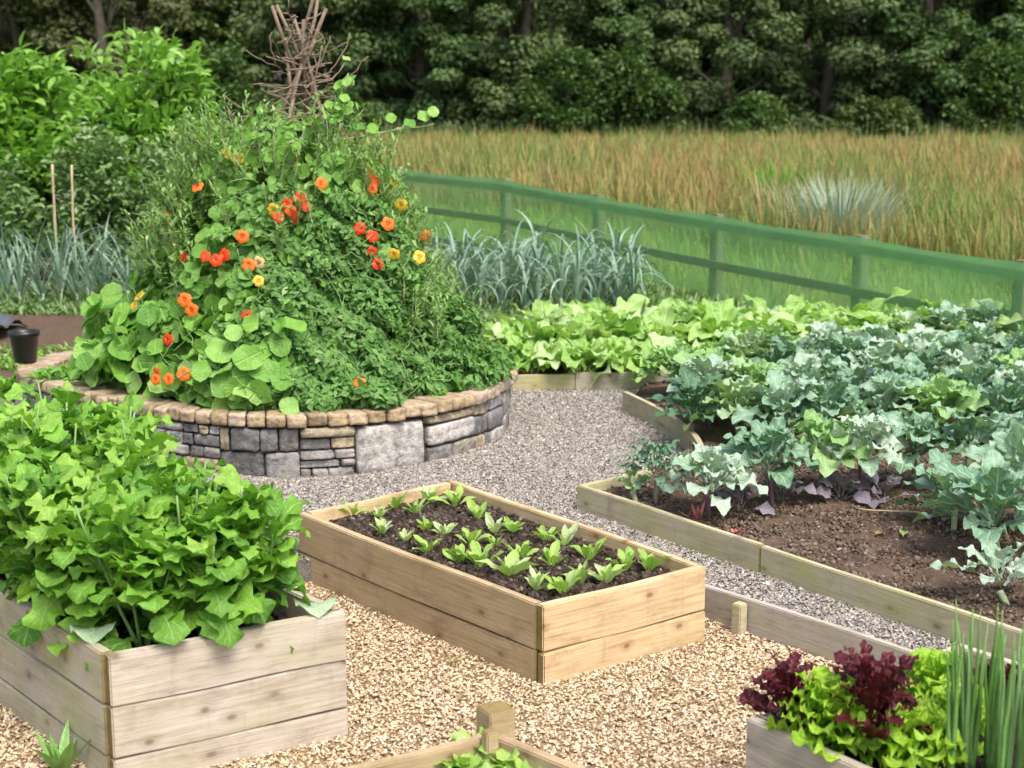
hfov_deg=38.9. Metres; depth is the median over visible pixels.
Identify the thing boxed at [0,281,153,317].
weeds
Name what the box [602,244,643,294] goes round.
leek
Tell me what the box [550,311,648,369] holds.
chard plant
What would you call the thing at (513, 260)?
leek
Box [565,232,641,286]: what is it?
leek
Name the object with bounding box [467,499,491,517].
lettuce seedling
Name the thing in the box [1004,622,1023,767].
spring onion
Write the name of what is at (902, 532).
fallen leaf
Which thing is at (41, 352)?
weeds
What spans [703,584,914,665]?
timber edging
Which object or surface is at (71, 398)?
mustard plant
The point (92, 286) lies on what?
leek
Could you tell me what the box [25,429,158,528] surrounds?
mustard plant
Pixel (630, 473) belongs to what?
cabbage plant
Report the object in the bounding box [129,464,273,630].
mustard plant
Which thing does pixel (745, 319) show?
chard plant
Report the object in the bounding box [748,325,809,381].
cabbage plant
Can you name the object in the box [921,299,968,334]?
cabbage plant
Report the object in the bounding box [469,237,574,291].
leek
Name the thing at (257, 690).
raised bed
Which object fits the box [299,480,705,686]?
raised bed
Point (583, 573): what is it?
lettuce seedling
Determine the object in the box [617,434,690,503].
kale plant
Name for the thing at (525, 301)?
leek
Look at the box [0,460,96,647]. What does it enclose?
mustard plant
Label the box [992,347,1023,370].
cabbage plant
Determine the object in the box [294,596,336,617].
loose leaf
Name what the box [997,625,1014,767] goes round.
spring onion
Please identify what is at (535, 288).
leek
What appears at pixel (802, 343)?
cabbage plant
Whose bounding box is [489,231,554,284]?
leek
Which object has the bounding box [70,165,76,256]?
garden cane
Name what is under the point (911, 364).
cabbage plant
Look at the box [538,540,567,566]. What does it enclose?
lettuce seedling
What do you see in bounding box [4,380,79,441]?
mustard plant
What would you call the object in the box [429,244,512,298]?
leek
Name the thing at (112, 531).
mustard plant
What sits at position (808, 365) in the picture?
cabbage plant
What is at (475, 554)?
lettuce seedling
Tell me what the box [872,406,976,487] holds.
cabbage plant
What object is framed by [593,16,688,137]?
bush
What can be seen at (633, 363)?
chard plant
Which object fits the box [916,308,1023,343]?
chard plant
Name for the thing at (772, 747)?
raised bed
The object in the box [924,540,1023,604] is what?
cabbage plant
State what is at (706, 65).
thicket
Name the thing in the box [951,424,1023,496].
cabbage plant
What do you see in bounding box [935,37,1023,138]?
bush
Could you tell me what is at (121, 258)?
leek
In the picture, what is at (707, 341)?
chard plant
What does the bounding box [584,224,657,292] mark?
leek
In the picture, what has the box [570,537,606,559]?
lettuce seedling
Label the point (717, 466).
cabbage plant
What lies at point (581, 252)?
leek
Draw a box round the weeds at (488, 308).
[443,250,783,326]
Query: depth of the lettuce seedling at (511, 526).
5.66 m
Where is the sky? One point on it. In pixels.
(921, 0)
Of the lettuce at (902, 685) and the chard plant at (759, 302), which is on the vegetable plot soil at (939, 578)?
the chard plant at (759, 302)
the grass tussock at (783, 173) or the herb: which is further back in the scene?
the grass tussock at (783, 173)
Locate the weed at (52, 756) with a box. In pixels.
[29,720,90,767]
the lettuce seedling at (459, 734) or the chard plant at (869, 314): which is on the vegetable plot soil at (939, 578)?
the chard plant at (869, 314)
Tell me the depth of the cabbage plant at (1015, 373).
7.72 m
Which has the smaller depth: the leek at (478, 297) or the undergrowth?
the leek at (478, 297)
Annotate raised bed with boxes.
[0,588,347,767]
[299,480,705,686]
[343,700,583,767]
[746,644,1023,767]
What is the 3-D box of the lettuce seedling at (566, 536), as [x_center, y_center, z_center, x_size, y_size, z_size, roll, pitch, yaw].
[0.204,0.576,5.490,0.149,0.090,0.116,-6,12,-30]
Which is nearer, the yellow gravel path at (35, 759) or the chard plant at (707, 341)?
the yellow gravel path at (35, 759)
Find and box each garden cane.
[51,164,57,248]
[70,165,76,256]
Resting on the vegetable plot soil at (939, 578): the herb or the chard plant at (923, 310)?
the chard plant at (923, 310)
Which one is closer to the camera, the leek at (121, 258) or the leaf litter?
the leaf litter
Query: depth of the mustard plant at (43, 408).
4.95 m
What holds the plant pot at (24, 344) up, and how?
on the stone planter at (277, 443)
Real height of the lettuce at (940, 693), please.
0.190 m
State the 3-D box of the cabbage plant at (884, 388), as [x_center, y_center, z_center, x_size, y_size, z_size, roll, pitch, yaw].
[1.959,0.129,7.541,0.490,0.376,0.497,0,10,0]
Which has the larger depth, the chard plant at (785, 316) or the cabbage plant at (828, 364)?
the chard plant at (785, 316)
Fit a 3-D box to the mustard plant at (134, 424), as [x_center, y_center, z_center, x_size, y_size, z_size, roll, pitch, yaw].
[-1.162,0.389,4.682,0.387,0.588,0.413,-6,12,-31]
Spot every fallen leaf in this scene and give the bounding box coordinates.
[731,527,743,534]
[899,529,908,535]
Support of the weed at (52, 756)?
on the yellow gravel path at (35, 759)
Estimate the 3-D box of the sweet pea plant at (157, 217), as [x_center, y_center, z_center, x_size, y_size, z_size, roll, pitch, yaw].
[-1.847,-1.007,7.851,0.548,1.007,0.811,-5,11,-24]
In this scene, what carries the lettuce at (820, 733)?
on the soil at (875, 763)
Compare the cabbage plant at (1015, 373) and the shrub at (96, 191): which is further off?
the shrub at (96, 191)
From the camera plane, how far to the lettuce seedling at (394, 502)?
5.99 m
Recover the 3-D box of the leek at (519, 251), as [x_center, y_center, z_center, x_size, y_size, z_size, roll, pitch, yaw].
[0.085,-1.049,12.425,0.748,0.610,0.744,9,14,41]
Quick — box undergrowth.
[220,115,1023,141]
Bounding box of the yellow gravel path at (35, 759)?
[0,582,843,767]
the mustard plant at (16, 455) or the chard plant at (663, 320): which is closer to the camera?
the mustard plant at (16, 455)
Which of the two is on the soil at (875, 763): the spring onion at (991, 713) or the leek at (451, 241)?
the spring onion at (991, 713)
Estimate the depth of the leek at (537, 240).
12.26 m
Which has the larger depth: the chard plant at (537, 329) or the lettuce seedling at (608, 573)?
the chard plant at (537, 329)
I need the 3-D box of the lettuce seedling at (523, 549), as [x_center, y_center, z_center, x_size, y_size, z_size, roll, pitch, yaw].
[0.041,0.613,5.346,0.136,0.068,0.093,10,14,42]
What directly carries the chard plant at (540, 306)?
on the vegetable plot soil at (939, 578)
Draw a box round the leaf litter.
[283,421,776,759]
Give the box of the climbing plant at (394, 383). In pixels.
[184,182,516,411]
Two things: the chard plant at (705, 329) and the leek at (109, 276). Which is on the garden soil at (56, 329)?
the leek at (109, 276)
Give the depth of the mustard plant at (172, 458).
4.50 m
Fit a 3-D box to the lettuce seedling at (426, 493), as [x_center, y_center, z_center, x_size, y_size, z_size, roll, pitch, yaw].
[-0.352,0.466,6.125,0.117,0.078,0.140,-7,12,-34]
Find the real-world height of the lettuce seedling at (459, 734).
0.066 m
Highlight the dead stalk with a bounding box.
[857,508,920,513]
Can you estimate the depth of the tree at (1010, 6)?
41.41 m
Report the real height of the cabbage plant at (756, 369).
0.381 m
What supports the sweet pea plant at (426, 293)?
on the climbing plant at (394, 383)
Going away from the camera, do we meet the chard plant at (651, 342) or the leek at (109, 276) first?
the chard plant at (651, 342)
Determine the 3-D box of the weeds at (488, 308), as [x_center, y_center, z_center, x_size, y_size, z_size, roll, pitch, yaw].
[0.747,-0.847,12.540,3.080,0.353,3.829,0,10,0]
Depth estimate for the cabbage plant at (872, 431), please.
6.32 m
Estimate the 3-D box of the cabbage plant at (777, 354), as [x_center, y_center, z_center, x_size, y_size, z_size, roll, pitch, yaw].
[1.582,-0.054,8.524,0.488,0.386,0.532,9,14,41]
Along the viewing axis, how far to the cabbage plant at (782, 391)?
7.31 m
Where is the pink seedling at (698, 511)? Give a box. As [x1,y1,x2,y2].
[682,501,711,519]
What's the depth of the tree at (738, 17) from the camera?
48.42 m
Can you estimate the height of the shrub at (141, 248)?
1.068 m
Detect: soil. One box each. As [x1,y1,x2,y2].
[0,234,357,376]
[0,574,289,647]
[65,347,466,402]
[329,495,672,601]
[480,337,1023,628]
[814,675,1022,767]
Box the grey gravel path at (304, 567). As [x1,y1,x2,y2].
[0,377,949,649]
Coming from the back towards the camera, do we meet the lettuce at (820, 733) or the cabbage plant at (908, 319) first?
the cabbage plant at (908, 319)
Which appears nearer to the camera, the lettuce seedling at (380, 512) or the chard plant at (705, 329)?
the lettuce seedling at (380, 512)
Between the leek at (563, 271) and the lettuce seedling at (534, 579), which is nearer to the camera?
the lettuce seedling at (534, 579)
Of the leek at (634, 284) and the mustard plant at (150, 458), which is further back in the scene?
the leek at (634, 284)
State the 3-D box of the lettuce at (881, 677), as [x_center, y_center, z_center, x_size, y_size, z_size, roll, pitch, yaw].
[0.869,0.788,3.573,0.331,0.282,0.374,0,10,0]
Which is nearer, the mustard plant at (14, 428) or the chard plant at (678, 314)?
the mustard plant at (14, 428)
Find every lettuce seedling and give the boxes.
[339,501,367,514]
[366,505,392,516]
[369,517,392,533]
[383,492,406,508]
[397,528,413,540]
[402,498,429,513]
[412,534,442,553]
[416,516,438,529]
[419,484,447,501]
[429,484,475,505]
[431,521,457,534]
[434,750,496,767]
[442,543,470,563]
[443,755,481,767]
[448,540,503,567]
[450,727,507,767]
[456,527,490,542]
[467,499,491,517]
[474,738,519,767]
[477,549,537,575]
[485,512,509,533]
[486,535,502,546]
[492,748,540,767]
[502,540,538,557]
[503,517,524,532]
[525,565,554,589]
[532,525,559,540]
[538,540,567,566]
[542,569,581,593]
[543,521,578,545]
[561,559,590,583]
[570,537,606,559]
[586,563,627,582]
[605,546,636,568]
[638,548,671,570]
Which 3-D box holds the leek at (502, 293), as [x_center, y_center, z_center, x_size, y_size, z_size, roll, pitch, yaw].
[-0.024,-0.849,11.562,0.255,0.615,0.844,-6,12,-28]
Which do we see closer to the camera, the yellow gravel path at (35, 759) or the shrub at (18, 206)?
the yellow gravel path at (35, 759)
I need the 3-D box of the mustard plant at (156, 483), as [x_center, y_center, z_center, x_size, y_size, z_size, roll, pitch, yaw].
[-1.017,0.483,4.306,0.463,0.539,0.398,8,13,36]
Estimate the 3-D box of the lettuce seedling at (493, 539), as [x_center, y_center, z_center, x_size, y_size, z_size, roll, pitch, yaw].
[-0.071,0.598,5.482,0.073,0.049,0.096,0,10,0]
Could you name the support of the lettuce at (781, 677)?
on the soil at (875, 763)
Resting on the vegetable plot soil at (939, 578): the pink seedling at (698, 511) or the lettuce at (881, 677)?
the pink seedling at (698, 511)
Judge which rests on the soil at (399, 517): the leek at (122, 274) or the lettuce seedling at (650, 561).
the lettuce seedling at (650, 561)
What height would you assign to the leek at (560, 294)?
0.682 m
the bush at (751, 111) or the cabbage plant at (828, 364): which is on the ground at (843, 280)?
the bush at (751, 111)
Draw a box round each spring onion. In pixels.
[946,631,964,767]
[951,602,970,767]
[958,609,980,767]
[962,610,988,767]
[983,606,1005,767]
[984,627,1013,767]
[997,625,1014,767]
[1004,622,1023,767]
[1015,665,1023,767]
[1023,726,1023,767]
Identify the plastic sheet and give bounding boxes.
[0,314,28,327]
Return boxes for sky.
[135,0,923,116]
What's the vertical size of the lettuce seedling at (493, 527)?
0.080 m
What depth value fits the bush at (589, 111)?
40.09 m
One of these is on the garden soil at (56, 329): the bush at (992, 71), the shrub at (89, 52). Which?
the shrub at (89, 52)
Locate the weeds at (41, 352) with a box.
[0,342,75,371]
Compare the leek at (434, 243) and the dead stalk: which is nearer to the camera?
the dead stalk
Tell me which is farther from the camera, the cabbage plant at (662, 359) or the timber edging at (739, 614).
the cabbage plant at (662, 359)
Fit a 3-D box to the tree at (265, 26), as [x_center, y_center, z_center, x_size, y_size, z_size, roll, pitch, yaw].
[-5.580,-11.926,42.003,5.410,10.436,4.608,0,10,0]
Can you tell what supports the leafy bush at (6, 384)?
on the grey gravel path at (304, 567)
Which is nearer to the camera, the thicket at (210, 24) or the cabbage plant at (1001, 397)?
the cabbage plant at (1001, 397)
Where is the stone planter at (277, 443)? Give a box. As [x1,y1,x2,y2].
[16,349,517,477]
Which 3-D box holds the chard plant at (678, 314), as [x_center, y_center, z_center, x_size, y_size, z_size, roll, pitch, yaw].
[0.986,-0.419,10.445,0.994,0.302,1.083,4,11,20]
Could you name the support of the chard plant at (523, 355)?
on the vegetable plot soil at (939, 578)
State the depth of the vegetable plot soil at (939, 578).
5.97 m
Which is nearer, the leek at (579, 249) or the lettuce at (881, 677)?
the lettuce at (881, 677)
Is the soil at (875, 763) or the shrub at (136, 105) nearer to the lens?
the soil at (875, 763)
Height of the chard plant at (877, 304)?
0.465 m
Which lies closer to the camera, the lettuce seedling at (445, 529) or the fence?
the lettuce seedling at (445, 529)
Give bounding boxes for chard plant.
[475,313,608,352]
[484,299,605,341]
[496,334,582,373]
[522,335,640,374]
[542,294,657,329]
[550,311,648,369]
[583,336,685,388]
[597,303,703,336]
[608,297,718,349]
[632,332,733,368]
[668,300,796,347]
[672,298,772,330]
[688,332,790,361]
[698,299,847,340]
[714,331,842,361]
[734,292,813,327]
[755,305,894,334]
[792,287,911,325]
[832,306,971,343]
[833,303,937,319]
[915,298,993,323]
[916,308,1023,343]
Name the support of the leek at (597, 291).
on the vegetable plot soil at (939, 578)
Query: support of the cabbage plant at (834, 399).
on the vegetable plot soil at (939, 578)
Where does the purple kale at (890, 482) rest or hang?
on the vegetable plot soil at (939, 578)
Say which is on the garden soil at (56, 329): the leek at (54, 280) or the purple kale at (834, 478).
the leek at (54, 280)
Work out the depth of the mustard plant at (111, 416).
4.74 m
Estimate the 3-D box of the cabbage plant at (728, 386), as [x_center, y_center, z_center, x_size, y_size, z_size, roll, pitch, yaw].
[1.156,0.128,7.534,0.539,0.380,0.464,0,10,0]
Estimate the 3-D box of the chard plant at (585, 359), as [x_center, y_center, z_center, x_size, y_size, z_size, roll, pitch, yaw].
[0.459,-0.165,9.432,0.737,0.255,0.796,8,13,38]
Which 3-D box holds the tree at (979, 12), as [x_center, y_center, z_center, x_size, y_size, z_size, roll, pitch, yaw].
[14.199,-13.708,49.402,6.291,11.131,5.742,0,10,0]
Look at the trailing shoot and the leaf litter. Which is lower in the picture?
the leaf litter
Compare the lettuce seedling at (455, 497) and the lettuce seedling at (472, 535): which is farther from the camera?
the lettuce seedling at (455, 497)
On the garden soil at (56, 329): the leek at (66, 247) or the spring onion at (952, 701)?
the leek at (66, 247)
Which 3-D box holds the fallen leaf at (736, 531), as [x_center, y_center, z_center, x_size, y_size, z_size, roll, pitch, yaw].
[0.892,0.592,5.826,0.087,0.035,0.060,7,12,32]
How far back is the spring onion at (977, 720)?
3.49 m
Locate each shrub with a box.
[0,31,116,254]
[0,154,63,277]
[27,116,147,282]
[29,37,158,250]
[34,17,246,265]
[104,198,205,314]
[107,122,212,282]
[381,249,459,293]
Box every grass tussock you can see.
[713,154,852,197]
[740,166,927,243]
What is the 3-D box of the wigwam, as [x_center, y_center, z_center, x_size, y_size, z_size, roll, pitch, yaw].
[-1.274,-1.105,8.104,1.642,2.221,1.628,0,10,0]
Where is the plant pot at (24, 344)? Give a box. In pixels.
[8,329,39,362]
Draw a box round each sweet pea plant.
[119,103,220,292]
[155,90,418,237]
[358,146,486,352]
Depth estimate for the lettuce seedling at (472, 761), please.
3.74 m
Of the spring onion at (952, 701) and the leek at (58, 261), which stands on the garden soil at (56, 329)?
the leek at (58, 261)
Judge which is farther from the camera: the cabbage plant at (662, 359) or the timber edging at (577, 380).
the timber edging at (577, 380)
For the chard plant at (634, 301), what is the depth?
10.56 m
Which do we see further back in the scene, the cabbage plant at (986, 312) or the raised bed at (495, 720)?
the cabbage plant at (986, 312)
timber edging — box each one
[511,371,674,390]
[577,469,1023,663]
[622,391,703,470]
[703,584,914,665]
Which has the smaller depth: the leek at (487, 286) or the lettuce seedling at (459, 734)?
the lettuce seedling at (459, 734)
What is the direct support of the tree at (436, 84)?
on the ground at (843, 280)
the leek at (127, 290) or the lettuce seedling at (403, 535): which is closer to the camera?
the lettuce seedling at (403, 535)
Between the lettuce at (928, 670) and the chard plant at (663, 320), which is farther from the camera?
the chard plant at (663, 320)
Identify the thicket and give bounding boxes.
[4,20,91,84]
[136,0,285,114]
[253,24,413,123]
[461,2,596,127]
[594,0,745,121]
[735,7,897,118]
[897,3,1005,65]
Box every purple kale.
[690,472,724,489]
[714,484,774,514]
[748,467,816,501]
[816,469,870,503]
[853,471,918,508]
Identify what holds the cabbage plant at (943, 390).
on the vegetable plot soil at (939, 578)
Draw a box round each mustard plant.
[0,396,34,461]
[0,396,62,434]
[0,398,68,588]
[0,398,83,448]
[0,400,108,470]
[0,429,86,593]
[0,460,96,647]
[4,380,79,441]
[16,480,163,656]
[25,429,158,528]
[42,387,143,449]
[44,485,216,670]
[49,429,184,612]
[56,390,174,464]
[76,463,230,625]
[97,411,199,480]
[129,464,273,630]
[129,496,276,648]
[153,452,250,517]
[175,470,310,653]
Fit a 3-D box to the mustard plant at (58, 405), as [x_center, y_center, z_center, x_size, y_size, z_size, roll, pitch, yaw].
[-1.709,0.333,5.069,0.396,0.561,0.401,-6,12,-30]
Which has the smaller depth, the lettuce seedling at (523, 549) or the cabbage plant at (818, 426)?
the lettuce seedling at (523, 549)
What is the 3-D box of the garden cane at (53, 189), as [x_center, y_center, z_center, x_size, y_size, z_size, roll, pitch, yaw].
[-4.011,-1.353,12.755,0.026,1.147,0.046,-7,12,-32]
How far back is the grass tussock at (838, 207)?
14.91 m
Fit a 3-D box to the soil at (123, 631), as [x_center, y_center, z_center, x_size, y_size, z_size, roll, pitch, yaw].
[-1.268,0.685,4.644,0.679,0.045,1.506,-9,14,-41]
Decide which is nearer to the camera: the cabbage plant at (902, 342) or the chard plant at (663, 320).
the cabbage plant at (902, 342)
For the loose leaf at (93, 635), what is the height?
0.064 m
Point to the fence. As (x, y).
(948, 275)
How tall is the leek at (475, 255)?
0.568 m
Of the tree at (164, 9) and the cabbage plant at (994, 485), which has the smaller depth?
the cabbage plant at (994, 485)
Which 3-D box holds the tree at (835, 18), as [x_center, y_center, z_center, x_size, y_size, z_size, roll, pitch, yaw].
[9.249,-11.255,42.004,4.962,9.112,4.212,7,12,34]
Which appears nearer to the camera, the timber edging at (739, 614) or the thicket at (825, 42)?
the timber edging at (739, 614)
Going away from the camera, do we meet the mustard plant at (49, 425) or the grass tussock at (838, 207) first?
the mustard plant at (49, 425)
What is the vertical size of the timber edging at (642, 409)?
0.195 m
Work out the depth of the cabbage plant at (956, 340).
8.72 m
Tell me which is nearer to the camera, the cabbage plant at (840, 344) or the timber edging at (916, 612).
the timber edging at (916, 612)
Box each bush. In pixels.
[0,371,16,402]
[194,38,282,130]
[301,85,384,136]
[506,43,623,135]
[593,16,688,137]
[712,90,788,139]
[831,95,939,139]
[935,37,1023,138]
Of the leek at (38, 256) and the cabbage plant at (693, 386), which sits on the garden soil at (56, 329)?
the leek at (38, 256)
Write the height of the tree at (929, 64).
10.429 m
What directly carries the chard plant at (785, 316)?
on the vegetable plot soil at (939, 578)
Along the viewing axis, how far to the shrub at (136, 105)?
13.76 m
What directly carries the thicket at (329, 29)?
on the ground at (843, 280)
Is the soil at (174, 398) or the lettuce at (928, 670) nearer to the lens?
the lettuce at (928, 670)
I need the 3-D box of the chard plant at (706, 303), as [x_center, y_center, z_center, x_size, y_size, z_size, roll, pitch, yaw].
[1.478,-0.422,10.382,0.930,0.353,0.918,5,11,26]
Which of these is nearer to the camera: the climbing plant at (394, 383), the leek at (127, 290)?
the climbing plant at (394, 383)
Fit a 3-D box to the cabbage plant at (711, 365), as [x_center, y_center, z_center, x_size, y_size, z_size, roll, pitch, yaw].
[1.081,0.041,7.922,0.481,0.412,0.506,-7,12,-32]
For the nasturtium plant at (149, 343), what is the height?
1.600 m
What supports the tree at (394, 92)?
on the ground at (843, 280)
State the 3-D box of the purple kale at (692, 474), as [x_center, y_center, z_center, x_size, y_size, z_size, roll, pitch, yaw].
[0.959,0.406,6.530,0.285,0.146,0.230,-5,12,-27]
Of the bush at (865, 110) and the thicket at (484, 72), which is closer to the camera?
the bush at (865, 110)
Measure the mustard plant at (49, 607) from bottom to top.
0.489 m
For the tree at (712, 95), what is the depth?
41.16 m
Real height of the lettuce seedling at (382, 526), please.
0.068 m
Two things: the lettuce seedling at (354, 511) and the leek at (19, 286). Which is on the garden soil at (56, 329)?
the leek at (19, 286)
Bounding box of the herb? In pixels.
[19,364,83,382]
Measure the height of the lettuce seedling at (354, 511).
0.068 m
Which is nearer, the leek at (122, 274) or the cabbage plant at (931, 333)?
the cabbage plant at (931, 333)
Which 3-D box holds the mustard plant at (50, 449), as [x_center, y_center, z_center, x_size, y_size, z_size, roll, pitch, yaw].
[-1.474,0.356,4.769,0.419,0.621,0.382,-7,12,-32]
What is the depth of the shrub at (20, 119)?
14.13 m
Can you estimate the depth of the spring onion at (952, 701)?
3.41 m
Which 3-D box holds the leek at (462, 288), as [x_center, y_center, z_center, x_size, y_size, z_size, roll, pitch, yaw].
[-0.374,-0.850,11.407,1.043,0.675,0.644,-5,11,-23]
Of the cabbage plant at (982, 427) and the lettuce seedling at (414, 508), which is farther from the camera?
the cabbage plant at (982, 427)
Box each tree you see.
[0,0,124,110]
[0,5,97,81]
[39,0,190,100]
[43,0,237,86]
[225,0,409,113]
[276,7,495,128]
[339,0,509,129]
[410,0,590,131]
[455,0,590,132]
[552,0,692,126]
[652,0,821,127]
[655,0,815,132]
[703,0,921,119]
[741,0,922,131]
[840,0,1004,121]
[847,0,1023,128]
[959,0,1023,130]
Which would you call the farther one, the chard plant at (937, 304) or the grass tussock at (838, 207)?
the grass tussock at (838, 207)
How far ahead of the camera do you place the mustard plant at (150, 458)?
4.42 m
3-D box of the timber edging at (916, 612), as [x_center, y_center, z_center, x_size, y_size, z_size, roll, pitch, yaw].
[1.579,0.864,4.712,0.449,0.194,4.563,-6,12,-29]
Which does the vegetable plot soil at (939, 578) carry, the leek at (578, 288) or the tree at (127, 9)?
the leek at (578, 288)
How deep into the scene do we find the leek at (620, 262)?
11.83 m
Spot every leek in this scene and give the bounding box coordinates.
[0,218,25,302]
[0,233,51,303]
[0,236,87,302]
[1,213,79,292]
[3,233,27,283]
[12,225,107,294]
[28,225,115,293]
[31,209,79,302]
[37,228,126,295]
[42,216,128,295]
[50,226,102,299]
[66,232,132,291]
[71,213,127,285]
[76,243,136,293]
[85,223,147,291]
[91,220,134,275]
[424,221,504,294]
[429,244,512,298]
[431,228,492,288]
[431,233,520,311]
[432,227,476,270]
[432,237,544,299]
[434,247,488,295]
[441,247,528,307]
[448,229,509,286]
[449,225,549,283]
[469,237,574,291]
[477,254,555,307]
[478,228,557,287]
[480,219,560,300]
[481,243,549,309]
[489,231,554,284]
[500,233,614,307]
[500,238,579,309]
[506,218,570,294]
[515,209,568,282]
[520,235,601,297]
[531,233,613,286]
[534,223,638,301]
[537,220,619,303]
[543,228,608,278]
[545,213,659,296]
[558,254,644,302]
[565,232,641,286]
[568,239,671,295]
[581,221,651,287]
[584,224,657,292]
[588,248,665,306]
[591,241,675,298]
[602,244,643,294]
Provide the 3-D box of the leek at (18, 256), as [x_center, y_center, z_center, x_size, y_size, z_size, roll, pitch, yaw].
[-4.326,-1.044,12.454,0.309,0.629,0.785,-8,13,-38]
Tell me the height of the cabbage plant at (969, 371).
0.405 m
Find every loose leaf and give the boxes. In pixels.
[69,621,115,643]
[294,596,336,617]
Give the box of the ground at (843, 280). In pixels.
[55,117,1007,304]
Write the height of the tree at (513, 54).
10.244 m
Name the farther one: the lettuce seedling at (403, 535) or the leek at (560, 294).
the leek at (560, 294)
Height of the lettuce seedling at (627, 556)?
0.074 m
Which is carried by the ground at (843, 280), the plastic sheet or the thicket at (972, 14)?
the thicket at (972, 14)
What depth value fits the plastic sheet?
11.06 m
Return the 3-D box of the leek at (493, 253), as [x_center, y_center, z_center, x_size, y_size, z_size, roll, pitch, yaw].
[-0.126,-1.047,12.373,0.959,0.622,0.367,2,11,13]
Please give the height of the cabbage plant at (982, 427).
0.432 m
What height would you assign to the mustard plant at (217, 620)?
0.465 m
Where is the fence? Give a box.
[245,164,1023,345]
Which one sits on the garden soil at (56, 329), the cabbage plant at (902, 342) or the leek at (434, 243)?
the leek at (434, 243)
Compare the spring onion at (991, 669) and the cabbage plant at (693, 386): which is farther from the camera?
the cabbage plant at (693, 386)
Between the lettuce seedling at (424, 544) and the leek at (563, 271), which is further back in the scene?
the leek at (563, 271)
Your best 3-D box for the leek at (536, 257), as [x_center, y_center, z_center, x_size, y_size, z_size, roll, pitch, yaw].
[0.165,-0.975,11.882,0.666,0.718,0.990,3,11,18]
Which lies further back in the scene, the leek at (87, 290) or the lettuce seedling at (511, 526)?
the leek at (87, 290)
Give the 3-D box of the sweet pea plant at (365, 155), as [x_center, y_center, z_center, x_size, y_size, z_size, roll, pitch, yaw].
[-1.245,-1.234,8.047,1.479,0.800,1.514,0,10,0]
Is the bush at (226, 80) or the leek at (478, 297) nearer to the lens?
the leek at (478, 297)
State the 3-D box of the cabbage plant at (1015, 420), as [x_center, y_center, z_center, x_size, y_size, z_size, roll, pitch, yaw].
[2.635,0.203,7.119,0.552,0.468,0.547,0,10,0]
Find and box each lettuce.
[737,652,814,730]
[762,666,881,761]
[796,639,934,754]
[858,702,968,767]
[880,673,922,715]
[894,647,982,703]
[917,674,984,755]
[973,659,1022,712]
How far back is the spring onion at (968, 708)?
3.46 m
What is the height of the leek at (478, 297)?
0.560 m
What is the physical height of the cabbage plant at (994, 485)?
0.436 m
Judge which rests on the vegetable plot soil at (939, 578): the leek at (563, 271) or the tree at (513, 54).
the leek at (563, 271)
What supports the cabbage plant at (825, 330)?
on the vegetable plot soil at (939, 578)
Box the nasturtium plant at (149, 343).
[65,95,504,414]
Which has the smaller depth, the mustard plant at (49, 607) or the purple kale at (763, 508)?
the mustard plant at (49, 607)
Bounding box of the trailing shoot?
[322,56,438,140]
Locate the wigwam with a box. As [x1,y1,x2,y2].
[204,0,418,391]
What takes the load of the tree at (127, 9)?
on the ground at (843, 280)
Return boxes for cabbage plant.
[612,466,654,501]
[629,338,694,395]
[646,366,738,429]
[659,442,767,515]
[666,354,746,426]
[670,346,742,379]
[683,375,786,433]
[710,357,780,405]
[711,327,773,362]
[718,416,819,504]
[731,369,834,435]
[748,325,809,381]
[751,342,829,381]
[765,332,833,362]
[776,346,847,384]
[777,352,836,391]
[777,408,869,487]
[785,375,867,431]
[801,320,854,365]
[809,333,879,370]
[809,413,908,490]
[821,363,887,414]
[832,340,894,377]
[842,370,934,418]
[847,322,900,363]
[869,330,942,374]
[870,352,943,417]
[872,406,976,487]
[875,307,939,335]
[888,345,952,405]
[893,322,949,365]
[894,371,989,442]
[894,448,991,531]
[903,401,1023,466]
[912,449,1023,546]
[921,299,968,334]
[921,326,992,366]
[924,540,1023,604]
[933,342,1003,384]
[937,358,1019,414]
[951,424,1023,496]
[952,374,1023,432]
[957,298,1008,331]
[963,316,1011,349]
[969,360,1023,411]
[978,343,1023,368]
[991,321,1023,349]
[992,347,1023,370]
[1003,395,1023,435]
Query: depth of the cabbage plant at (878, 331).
9.24 m
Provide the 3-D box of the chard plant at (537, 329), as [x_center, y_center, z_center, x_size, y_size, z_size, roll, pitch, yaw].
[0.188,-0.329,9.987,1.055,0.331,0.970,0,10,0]
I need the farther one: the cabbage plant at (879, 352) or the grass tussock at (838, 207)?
the grass tussock at (838, 207)

